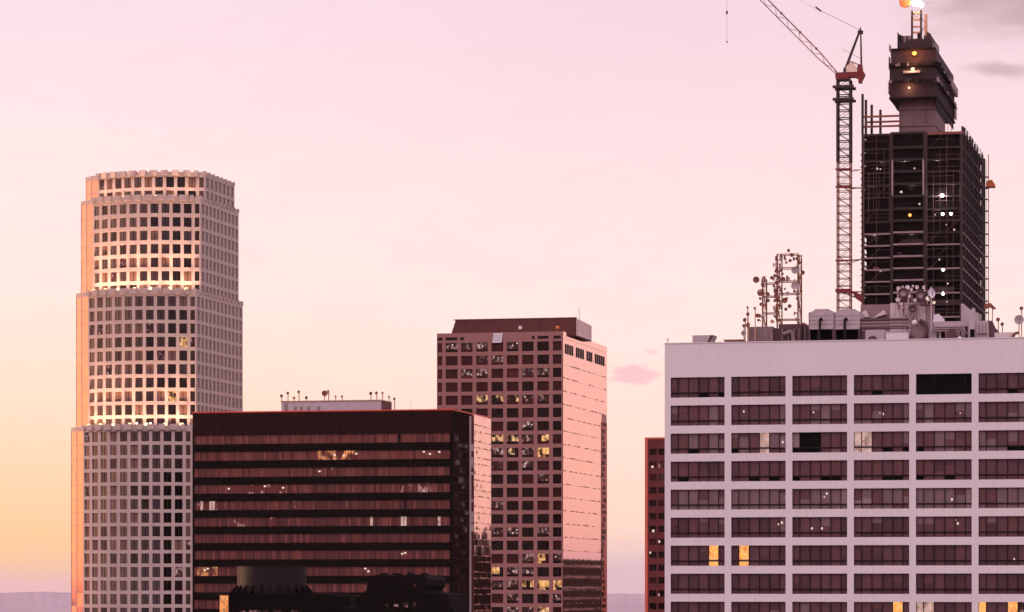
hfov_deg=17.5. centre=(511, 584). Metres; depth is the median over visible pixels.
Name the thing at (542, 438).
window
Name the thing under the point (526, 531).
window
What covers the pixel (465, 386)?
window
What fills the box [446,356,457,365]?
window
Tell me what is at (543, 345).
window
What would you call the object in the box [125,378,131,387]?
window
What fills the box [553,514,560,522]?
window
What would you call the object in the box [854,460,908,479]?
window
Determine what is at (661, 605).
window
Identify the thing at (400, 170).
sky
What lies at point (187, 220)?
window
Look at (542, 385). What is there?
window
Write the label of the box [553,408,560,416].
window
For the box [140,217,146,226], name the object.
window
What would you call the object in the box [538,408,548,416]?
window
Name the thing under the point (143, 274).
window
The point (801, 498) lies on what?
window
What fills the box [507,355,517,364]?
window
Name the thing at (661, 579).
window
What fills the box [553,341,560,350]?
window
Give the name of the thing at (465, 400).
window
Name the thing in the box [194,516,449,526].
ribbon window
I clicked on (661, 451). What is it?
window
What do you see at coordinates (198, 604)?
ribbon window
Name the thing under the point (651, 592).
window
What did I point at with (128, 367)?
window
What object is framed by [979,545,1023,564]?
window
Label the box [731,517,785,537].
window
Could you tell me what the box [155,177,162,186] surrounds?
window
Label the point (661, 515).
window
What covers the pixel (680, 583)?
window
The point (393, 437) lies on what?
ribbon window
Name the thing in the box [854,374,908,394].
window
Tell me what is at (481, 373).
window
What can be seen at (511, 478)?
window
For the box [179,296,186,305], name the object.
window
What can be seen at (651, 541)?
window
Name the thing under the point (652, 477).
window
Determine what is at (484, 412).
window
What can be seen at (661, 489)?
window
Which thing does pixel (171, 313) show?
window
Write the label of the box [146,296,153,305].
window
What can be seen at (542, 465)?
window
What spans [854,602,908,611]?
window
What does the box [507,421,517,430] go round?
window
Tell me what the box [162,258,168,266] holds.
window
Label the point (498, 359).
window
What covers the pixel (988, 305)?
canopy mast
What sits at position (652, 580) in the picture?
window
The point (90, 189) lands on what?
mirror window
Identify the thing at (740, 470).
window
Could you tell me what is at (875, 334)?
pump cabinet
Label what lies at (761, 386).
window
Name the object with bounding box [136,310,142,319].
window
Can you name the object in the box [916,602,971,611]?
window
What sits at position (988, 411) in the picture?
window
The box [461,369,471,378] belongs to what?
window
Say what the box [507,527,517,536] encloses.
window
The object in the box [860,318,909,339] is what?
pipe rack
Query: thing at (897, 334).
white cabinet
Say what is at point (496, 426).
window
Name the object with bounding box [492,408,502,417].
window
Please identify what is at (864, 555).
window
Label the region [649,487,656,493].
window
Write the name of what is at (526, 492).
window
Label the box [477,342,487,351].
window
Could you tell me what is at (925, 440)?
window
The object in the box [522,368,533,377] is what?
window
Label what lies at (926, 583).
window
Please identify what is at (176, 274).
window
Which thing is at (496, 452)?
window
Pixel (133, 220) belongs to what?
window
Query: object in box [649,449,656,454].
window
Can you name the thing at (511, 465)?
window
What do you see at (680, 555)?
window
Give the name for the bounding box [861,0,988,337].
unfinished tower
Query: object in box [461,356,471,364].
window
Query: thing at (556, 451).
window
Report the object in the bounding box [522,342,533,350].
window
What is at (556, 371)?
window
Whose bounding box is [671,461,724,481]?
window
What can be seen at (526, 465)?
window
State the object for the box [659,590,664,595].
window
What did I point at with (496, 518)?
window
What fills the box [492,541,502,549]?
window
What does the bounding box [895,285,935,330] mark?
ring antenna rack
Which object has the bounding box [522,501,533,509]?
window
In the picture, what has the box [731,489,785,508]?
window
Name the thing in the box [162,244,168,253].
window
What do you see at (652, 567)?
window
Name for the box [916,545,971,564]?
window
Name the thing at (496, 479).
window
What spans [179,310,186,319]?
window
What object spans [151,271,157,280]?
window
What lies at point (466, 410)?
window
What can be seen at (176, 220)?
window
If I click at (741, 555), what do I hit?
window
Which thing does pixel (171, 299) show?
window
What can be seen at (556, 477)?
window
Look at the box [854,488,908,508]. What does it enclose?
window
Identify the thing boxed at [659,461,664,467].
window
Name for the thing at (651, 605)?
window
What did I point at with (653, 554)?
window
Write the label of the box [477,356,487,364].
window
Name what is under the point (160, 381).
window
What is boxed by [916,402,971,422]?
window
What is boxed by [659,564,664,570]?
window
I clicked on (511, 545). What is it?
window
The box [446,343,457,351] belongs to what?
window
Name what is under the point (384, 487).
ribbon window
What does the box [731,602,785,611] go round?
window
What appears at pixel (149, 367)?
window
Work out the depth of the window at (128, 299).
992.62 m
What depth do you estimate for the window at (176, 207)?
995.78 m
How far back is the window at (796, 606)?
445.56 m
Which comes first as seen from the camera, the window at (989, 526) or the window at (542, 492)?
the window at (989, 526)
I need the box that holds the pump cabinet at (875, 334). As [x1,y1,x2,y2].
[866,330,885,339]
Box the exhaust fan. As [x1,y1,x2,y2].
[909,319,928,338]
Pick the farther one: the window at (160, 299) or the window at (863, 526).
the window at (160, 299)
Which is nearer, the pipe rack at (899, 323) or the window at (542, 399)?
the pipe rack at (899, 323)
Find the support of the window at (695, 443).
in the white office building
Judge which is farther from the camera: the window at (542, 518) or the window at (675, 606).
the window at (542, 518)
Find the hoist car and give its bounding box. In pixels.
[986,180,995,187]
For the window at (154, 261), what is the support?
in the round tower at (159, 332)
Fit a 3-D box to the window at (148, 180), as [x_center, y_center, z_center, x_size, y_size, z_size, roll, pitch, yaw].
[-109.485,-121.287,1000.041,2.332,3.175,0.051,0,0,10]
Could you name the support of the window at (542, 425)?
in the gridded office tower at (535, 389)
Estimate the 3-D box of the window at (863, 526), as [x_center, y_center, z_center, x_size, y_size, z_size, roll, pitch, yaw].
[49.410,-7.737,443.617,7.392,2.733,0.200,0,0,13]
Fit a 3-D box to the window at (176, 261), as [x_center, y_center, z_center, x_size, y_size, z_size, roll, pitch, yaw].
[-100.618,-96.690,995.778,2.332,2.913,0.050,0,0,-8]
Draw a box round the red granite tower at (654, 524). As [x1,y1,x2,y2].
[645,437,664,611]
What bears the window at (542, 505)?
in the gridded office tower at (535, 389)
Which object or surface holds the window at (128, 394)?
in the round tower at (159, 332)
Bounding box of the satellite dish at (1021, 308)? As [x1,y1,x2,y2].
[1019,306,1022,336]
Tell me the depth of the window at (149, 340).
991.41 m
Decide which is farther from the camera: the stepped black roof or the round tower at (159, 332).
the round tower at (159, 332)
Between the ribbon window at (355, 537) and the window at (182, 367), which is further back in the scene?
the window at (182, 367)
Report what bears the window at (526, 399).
in the gridded office tower at (535, 389)
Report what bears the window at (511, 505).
in the gridded office tower at (535, 389)
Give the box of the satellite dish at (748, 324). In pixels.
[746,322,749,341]
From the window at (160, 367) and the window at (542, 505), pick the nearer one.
the window at (160, 367)
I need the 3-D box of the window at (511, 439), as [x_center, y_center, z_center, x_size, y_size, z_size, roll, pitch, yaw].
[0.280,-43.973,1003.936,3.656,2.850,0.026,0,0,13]
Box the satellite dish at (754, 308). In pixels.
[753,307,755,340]
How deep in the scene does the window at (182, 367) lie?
992.38 m
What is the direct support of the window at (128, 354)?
in the round tower at (159, 332)
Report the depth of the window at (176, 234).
995.78 m
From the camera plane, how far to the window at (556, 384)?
1000.90 m
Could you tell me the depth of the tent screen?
448.83 m
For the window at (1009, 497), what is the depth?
440.15 m
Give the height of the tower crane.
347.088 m
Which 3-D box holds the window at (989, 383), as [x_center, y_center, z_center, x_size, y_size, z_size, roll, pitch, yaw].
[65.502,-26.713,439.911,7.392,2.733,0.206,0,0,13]
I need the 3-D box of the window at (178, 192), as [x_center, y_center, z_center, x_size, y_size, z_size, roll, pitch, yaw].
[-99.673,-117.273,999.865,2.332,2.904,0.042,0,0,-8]
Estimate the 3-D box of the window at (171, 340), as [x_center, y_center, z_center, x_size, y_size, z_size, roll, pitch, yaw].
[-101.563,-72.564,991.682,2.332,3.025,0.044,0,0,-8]
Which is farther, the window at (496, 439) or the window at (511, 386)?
the window at (496, 439)
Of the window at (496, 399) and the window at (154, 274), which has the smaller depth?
the window at (154, 274)
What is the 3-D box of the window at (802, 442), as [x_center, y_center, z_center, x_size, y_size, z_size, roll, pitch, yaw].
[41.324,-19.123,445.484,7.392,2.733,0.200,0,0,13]
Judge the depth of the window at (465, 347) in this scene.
1007.27 m
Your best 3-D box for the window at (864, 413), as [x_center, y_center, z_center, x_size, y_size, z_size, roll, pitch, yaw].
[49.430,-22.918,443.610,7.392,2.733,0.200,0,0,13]
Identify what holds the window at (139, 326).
in the round tower at (159, 332)
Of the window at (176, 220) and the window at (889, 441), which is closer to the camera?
the window at (889, 441)
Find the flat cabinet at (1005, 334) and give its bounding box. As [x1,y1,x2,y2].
[995,331,1018,336]
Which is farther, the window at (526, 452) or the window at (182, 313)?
the window at (526, 452)
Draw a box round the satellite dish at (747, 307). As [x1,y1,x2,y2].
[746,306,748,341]
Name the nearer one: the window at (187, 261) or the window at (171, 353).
the window at (171, 353)
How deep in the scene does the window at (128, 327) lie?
992.62 m
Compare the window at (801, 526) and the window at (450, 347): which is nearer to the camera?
the window at (801, 526)
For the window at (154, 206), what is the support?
in the round tower at (159, 332)
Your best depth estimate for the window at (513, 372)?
1003.83 m
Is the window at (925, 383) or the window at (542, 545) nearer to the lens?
the window at (925, 383)
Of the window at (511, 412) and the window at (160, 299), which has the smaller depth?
the window at (160, 299)
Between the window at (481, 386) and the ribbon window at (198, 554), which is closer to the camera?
the ribbon window at (198, 554)
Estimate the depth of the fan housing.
444.52 m
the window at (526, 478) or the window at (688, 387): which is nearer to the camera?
the window at (688, 387)
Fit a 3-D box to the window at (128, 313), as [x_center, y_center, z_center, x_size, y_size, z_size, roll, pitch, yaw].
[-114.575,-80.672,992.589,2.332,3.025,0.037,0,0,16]
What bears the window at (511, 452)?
in the gridded office tower at (535, 389)
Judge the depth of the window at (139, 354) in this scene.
991.90 m
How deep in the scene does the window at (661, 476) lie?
719.34 m
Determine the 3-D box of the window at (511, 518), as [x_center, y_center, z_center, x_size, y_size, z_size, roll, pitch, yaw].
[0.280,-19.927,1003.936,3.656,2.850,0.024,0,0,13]
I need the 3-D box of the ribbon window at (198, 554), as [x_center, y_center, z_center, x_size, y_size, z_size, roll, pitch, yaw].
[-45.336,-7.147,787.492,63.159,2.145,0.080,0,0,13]
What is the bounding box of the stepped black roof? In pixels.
[338,572,468,611]
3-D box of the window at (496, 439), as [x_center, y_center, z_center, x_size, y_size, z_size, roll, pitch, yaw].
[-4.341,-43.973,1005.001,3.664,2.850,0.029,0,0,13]
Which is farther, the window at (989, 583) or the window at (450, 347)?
the window at (450, 347)
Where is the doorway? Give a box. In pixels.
[220,595,227,611]
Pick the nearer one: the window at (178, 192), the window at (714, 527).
the window at (714, 527)
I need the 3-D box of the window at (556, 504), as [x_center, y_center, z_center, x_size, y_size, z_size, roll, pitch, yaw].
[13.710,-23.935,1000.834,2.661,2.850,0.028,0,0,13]
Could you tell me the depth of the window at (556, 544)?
1000.90 m
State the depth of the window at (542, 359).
1001.87 m
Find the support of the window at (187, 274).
in the round tower at (159, 332)
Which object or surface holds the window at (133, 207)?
in the round tower at (159, 332)
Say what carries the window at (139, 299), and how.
in the round tower at (159, 332)
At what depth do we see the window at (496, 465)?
1005.06 m
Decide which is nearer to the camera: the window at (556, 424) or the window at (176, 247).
the window at (176, 247)
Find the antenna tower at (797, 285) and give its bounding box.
[753,249,804,327]
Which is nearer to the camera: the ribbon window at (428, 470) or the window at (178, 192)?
the ribbon window at (428, 470)
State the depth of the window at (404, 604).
598.10 m
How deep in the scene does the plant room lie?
453.73 m
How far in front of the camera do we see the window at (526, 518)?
1002.85 m
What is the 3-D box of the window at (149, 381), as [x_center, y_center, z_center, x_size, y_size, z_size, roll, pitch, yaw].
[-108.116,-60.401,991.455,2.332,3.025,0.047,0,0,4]
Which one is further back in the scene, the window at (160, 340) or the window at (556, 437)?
the window at (556, 437)
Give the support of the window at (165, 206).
in the round tower at (159, 332)
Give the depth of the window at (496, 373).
1005.06 m
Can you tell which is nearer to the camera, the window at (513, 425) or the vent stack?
the vent stack
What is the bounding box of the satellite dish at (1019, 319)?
[1014,315,1023,336]
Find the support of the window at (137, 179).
in the round tower at (159, 332)
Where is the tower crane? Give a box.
[726,0,865,311]
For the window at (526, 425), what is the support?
in the gridded office tower at (535, 389)
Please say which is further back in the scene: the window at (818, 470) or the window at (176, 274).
the window at (176, 274)
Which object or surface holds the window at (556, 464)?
in the gridded office tower at (535, 389)
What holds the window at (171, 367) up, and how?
in the round tower at (159, 332)
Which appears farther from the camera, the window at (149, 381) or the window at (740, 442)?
the window at (149, 381)
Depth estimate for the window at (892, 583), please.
443.71 m
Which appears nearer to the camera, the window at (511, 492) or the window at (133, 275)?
the window at (133, 275)
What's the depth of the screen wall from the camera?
453.98 m
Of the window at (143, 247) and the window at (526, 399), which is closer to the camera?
the window at (143, 247)
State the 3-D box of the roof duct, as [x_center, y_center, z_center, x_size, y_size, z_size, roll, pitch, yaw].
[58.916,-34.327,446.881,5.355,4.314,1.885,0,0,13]
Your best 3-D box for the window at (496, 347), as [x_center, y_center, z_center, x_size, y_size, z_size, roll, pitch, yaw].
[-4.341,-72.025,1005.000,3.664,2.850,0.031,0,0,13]
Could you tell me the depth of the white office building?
444.56 m
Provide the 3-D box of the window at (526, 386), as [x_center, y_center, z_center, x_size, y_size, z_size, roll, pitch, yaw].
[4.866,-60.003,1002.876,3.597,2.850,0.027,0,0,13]
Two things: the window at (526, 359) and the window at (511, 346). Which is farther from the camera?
the window at (511, 346)
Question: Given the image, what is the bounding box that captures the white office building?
[664,337,1023,611]
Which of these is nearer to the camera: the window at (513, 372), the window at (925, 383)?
the window at (925, 383)
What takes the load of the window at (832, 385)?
in the white office building
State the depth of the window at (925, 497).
441.77 m
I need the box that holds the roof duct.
[929,314,968,338]
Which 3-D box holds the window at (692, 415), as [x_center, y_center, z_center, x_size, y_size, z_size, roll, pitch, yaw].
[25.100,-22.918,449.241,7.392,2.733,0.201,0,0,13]
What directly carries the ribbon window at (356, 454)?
in the ribbon office block at (351, 497)
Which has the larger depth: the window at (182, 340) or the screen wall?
the window at (182, 340)
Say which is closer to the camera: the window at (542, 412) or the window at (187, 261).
the window at (187, 261)
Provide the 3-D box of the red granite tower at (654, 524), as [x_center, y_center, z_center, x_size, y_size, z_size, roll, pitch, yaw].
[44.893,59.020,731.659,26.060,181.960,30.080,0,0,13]
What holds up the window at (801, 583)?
in the white office building
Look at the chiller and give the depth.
444.26 m
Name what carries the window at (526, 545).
in the gridded office tower at (535, 389)
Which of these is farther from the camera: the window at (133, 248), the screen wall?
the window at (133, 248)
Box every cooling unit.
[808,309,833,340]
[834,309,863,339]
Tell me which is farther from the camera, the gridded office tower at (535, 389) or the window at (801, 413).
the gridded office tower at (535, 389)
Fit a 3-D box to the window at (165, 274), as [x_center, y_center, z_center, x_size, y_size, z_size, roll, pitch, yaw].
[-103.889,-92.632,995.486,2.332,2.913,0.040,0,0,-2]
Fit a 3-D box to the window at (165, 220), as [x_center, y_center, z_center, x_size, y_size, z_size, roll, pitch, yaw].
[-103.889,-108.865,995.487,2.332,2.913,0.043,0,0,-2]
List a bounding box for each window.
[72,180,97,611]
[125,296,131,306]
[125,310,131,319]
[125,323,131,333]
[125,337,131,346]
[125,351,131,360]
[125,364,131,373]
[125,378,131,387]
[125,391,131,400]
[130,204,136,213]
[130,217,136,226]
[130,231,136,240]
[130,244,136,253]
[130,258,136,267]
[130,271,136,280]
[135,177,140,187]
[136,296,142,305]
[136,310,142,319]
[136,323,142,332]
[136,337,142,346]
[136,350,142,360]
[136,364,142,373]
[136,378,142,387]
[136,391,142,400]
[140,204,146,212]
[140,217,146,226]
[140,231,146,239]
[140,244,146,253]
[140,258,146,266]
[140,271,146,280]
[145,177,151,186]
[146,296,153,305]
[146,310,153,319]
[146,323,153,332]
[146,337,153,346]
[146,350,153,359]
[146,364,153,373]
[146,378,153,387]
[151,203,157,212]
[151,217,157,226]
[151,231,157,239]
[151,244,157,253]
[151,258,157,266]
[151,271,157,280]
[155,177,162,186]
[157,296,164,305]
[157,310,164,319]
[157,323,164,332]
[157,337,164,346]
[157,350,164,359]
[157,364,164,373]
[157,378,164,387]
[162,203,168,212]
[162,217,168,226]
[162,230,168,239]
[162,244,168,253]
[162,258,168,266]
[162,271,168,280]
[166,177,173,186]
[168,296,175,305]
[168,310,175,319]
[168,323,175,332]
[168,337,175,346]
[168,350,175,360]
[168,364,175,373]
[168,378,175,387]
[173,204,180,212]
[173,217,180,226]
[173,231,180,239]
[173,244,180,253]
[173,258,180,266]
[173,271,180,280]
[177,177,184,186]
[177,191,184,195]
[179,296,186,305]
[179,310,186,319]
[179,323,186,333]
[179,337,186,346]
[179,351,186,360]
[179,364,186,373]
[179,378,186,387]
[184,204,190,212]
[184,217,190,226]
[184,231,190,239]
[184,244,190,253]
[184,258,190,267]
[184,271,190,280]
[188,177,195,187]
[188,191,195,196]
[194,433,449,443]
[194,450,449,460]
[194,466,449,476]
[194,483,449,493]
[194,500,449,509]
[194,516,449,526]
[194,533,449,542]
[194,550,449,558]
[194,567,449,575]
[194,583,449,591]
[194,600,219,608]
[240,610,297,611]
[386,584,415,606]
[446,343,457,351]
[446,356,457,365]
[446,369,457,378]
[446,383,457,391]
[446,396,457,404]
[461,343,471,351]
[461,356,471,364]
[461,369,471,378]
[461,382,471,391]
[461,396,471,404]
[461,409,471,415]
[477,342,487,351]
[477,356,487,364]
[477,369,487,377]
[477,382,487,391]
[477,395,487,404]
[477,409,487,415]
[492,342,502,351]
[492,355,502,364]
[492,369,502,377]
[492,382,502,390]
[492,395,502,404]
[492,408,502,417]
[492,422,502,430]
[492,435,502,443]
[492,448,502,457]
[492,461,502,470]
[492,475,502,483]
[492,488,502,496]
[492,501,502,509]
[492,514,502,523]
[492,528,502,536]
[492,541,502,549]
[507,342,517,350]
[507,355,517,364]
[507,368,517,377]
[507,382,517,390]
[507,395,517,403]
[507,408,517,417]
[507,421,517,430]
[507,435,517,443]
[507,448,517,456]
[507,461,517,470]
[507,474,517,483]
[507,488,517,496]
[507,501,517,509]
[507,514,517,523]
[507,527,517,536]
[507,541,517,549]
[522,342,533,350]
[522,355,533,363]
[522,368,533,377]
[522,381,533,390]
[522,395,533,403]
[522,408,533,416]
[522,421,533,430]
[522,435,533,443]
[522,448,533,456]
[522,461,533,470]
[522,474,533,483]
[522,488,533,496]
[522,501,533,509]
[522,514,533,523]
[522,527,533,536]
[522,541,533,549]
[538,341,548,350]
[538,355,548,363]
[538,368,548,376]
[538,381,548,390]
[538,395,548,403]
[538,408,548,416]
[538,421,548,430]
[538,434,548,443]
[538,448,548,456]
[538,461,548,469]
[538,474,548,483]
[538,487,548,496]
[538,501,548,509]
[538,514,548,523]
[538,527,548,536]
[538,541,548,549]
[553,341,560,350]
[553,354,560,363]
[553,368,560,376]
[553,381,560,390]
[553,394,560,403]
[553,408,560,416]
[553,421,560,429]
[553,434,560,443]
[553,448,560,456]
[553,461,560,469]
[553,474,560,483]
[553,487,560,496]
[553,501,560,509]
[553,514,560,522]
[553,527,560,536]
[553,541,560,549]
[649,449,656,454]
[649,462,656,467]
[649,474,656,480]
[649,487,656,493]
[649,500,656,505]
[649,513,656,518]
[649,526,656,531]
[649,539,656,544]
[649,552,656,557]
[649,564,656,570]
[649,577,656,583]
[649,590,656,595]
[649,603,656,608]
[659,449,664,454]
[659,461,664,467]
[659,474,664,480]
[659,487,664,492]
[659,500,664,505]
[659,513,664,518]
[659,526,664,531]
[659,539,664,544]
[659,552,664,557]
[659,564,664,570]
[659,577,664,583]
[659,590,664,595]
[659,603,664,608]
[671,377,724,397]
[671,405,724,425]
[671,433,724,453]
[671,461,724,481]
[671,489,724,509]
[671,517,724,537]
[671,546,724,565]
[671,574,724,593]
[671,602,724,611]
[731,376,785,396]
[731,404,785,424]
[731,432,785,452]
[731,461,785,480]
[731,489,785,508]
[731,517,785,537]
[731,545,785,565]
[731,574,785,593]
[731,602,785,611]
[792,375,846,395]
[792,404,846,423]
[792,432,846,452]
[792,460,846,480]
[792,489,846,508]
[792,517,846,536]
[792,545,846,565]
[792,574,846,593]
[792,602,846,611]
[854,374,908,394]
[854,403,908,423]
[854,431,908,451]
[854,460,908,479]
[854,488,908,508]
[854,517,908,536]
[854,545,908,565]
[854,573,908,593]
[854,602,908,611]
[916,373,971,394]
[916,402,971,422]
[916,431,971,451]
[916,459,971,479]
[916,488,971,508]
[916,516,971,536]
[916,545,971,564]
[916,573,971,593]
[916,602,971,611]
[979,373,1023,393]
[979,401,1023,421]
[979,430,1023,450]
[979,459,1023,479]
[979,487,1023,507]
[979,516,1023,536]
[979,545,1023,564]
[979,573,1023,593]
[979,602,1023,611]
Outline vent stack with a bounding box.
[969,313,975,337]
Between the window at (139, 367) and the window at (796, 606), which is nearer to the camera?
the window at (796, 606)
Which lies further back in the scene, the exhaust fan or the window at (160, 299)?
the window at (160, 299)
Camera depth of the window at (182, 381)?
992.38 m
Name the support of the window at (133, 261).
in the round tower at (159, 332)
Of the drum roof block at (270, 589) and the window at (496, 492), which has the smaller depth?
the drum roof block at (270, 589)
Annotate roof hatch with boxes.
[724,339,745,341]
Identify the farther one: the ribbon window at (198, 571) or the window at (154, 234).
the window at (154, 234)
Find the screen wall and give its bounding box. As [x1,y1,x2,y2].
[861,303,934,339]
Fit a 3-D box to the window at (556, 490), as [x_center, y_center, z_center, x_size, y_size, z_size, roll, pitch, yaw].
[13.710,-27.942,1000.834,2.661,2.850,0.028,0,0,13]
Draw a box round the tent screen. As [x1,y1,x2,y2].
[960,304,979,337]
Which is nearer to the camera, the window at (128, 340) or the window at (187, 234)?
the window at (128, 340)
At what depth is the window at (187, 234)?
996.26 m
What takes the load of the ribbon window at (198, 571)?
in the ribbon office block at (351, 497)
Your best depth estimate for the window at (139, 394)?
991.90 m
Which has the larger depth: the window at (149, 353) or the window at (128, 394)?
the window at (128, 394)
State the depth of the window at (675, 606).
449.27 m
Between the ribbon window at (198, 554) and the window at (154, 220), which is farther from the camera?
the window at (154, 220)
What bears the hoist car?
attached to the unfinished tower at (923, 199)
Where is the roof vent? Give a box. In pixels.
[692,335,716,341]
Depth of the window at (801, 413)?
445.56 m
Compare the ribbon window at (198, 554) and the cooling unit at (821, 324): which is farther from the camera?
the ribbon window at (198, 554)
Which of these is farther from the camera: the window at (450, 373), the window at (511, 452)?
the window at (450, 373)
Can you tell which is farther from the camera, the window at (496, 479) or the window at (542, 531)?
the window at (496, 479)
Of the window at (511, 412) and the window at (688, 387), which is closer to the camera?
the window at (688, 387)
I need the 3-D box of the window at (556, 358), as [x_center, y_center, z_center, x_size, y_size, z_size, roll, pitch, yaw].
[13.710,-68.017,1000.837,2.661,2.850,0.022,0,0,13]
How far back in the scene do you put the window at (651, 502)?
719.86 m
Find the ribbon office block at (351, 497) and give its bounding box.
[192,400,490,611]
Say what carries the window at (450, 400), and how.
in the gridded office tower at (535, 389)
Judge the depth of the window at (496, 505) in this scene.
1005.06 m
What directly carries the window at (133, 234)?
in the round tower at (159, 332)
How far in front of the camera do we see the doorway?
640.10 m
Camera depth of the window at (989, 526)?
440.15 m
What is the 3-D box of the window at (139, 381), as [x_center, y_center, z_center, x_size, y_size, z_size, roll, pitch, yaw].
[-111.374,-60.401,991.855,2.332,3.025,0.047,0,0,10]
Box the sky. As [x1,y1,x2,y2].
[0,0,1023,593]
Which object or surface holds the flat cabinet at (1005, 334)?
on the white office building
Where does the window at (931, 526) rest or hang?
in the white office building
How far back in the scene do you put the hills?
20764.03 m
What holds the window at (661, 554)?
in the red granite tower at (654, 524)
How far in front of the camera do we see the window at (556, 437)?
1000.90 m
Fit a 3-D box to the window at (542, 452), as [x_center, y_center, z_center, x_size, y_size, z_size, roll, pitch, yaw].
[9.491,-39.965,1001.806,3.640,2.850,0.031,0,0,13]
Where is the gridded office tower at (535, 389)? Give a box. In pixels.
[437,317,606,611]
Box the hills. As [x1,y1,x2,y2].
[0,592,644,611]
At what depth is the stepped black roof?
598.75 m
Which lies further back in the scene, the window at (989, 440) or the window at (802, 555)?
the window at (802, 555)
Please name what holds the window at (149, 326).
in the round tower at (159, 332)
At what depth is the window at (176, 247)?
995.78 m
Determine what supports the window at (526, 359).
in the gridded office tower at (535, 389)
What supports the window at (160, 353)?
in the round tower at (159, 332)
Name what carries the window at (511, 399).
in the gridded office tower at (535, 389)
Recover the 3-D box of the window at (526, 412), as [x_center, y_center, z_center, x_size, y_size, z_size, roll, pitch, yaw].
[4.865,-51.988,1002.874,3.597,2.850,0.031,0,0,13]
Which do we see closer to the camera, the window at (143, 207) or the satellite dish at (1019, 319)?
the satellite dish at (1019, 319)
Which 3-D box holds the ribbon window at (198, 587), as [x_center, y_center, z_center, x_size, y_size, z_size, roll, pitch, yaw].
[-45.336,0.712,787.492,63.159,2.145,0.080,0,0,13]
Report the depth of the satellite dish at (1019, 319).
444.03 m
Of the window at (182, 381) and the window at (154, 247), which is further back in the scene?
the window at (154, 247)
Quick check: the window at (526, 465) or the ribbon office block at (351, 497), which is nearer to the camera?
the ribbon office block at (351, 497)
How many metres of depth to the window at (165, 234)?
995.53 m
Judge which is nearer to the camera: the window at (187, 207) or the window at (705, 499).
the window at (705, 499)
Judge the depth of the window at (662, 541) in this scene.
719.34 m
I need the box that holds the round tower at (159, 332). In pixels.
[71,170,242,611]
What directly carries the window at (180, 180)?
in the round tower at (159, 332)
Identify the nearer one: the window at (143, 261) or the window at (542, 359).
the window at (143, 261)
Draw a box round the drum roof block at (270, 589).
[215,566,360,611]
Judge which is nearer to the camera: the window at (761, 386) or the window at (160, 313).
the window at (761, 386)
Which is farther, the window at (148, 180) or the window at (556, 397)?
the window at (556, 397)
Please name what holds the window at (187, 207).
in the round tower at (159, 332)
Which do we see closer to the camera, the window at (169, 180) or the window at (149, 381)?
the window at (149, 381)
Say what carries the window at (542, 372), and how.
in the gridded office tower at (535, 389)
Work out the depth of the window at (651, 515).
719.86 m
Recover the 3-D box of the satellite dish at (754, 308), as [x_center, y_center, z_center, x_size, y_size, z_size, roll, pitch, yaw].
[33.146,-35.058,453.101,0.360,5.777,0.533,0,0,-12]
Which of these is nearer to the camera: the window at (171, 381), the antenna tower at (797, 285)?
the antenna tower at (797, 285)
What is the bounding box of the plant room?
[749,322,808,341]
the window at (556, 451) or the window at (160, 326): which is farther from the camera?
the window at (556, 451)
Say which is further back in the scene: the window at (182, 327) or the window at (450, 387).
the window at (450, 387)
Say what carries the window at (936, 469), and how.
in the white office building
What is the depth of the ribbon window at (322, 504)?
787.53 m
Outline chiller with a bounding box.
[976,320,997,337]
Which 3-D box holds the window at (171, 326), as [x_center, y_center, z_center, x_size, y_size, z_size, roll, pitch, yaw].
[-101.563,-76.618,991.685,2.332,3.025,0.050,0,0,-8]
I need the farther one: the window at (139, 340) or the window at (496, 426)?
the window at (496, 426)
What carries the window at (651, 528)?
in the red granite tower at (654, 524)
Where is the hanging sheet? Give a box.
[492,333,502,342]
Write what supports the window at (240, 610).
in the drum roof block at (270, 589)
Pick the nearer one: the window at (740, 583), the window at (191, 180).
the window at (740, 583)
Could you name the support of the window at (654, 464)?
in the red granite tower at (654, 524)
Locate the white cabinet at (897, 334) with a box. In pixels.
[885,331,909,338]
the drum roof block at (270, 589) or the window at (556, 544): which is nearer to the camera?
the drum roof block at (270, 589)
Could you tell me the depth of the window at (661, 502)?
719.34 m
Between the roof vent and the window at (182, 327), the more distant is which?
the window at (182, 327)
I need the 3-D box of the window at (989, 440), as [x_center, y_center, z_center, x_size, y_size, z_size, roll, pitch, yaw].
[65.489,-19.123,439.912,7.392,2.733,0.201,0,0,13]
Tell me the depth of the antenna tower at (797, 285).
456.22 m
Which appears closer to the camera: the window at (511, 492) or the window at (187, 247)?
the window at (187, 247)
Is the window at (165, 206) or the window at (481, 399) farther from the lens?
the window at (481, 399)
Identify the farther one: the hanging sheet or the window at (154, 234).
the hanging sheet
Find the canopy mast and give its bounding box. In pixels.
[984,303,995,321]
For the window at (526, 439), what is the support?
in the gridded office tower at (535, 389)
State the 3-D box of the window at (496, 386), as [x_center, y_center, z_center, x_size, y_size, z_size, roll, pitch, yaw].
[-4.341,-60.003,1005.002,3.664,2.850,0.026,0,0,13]
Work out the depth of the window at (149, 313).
991.41 m
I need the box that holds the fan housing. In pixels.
[945,330,959,337]
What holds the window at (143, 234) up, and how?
in the round tower at (159, 332)
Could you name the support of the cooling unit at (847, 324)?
on the white office building
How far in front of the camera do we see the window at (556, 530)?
1000.90 m

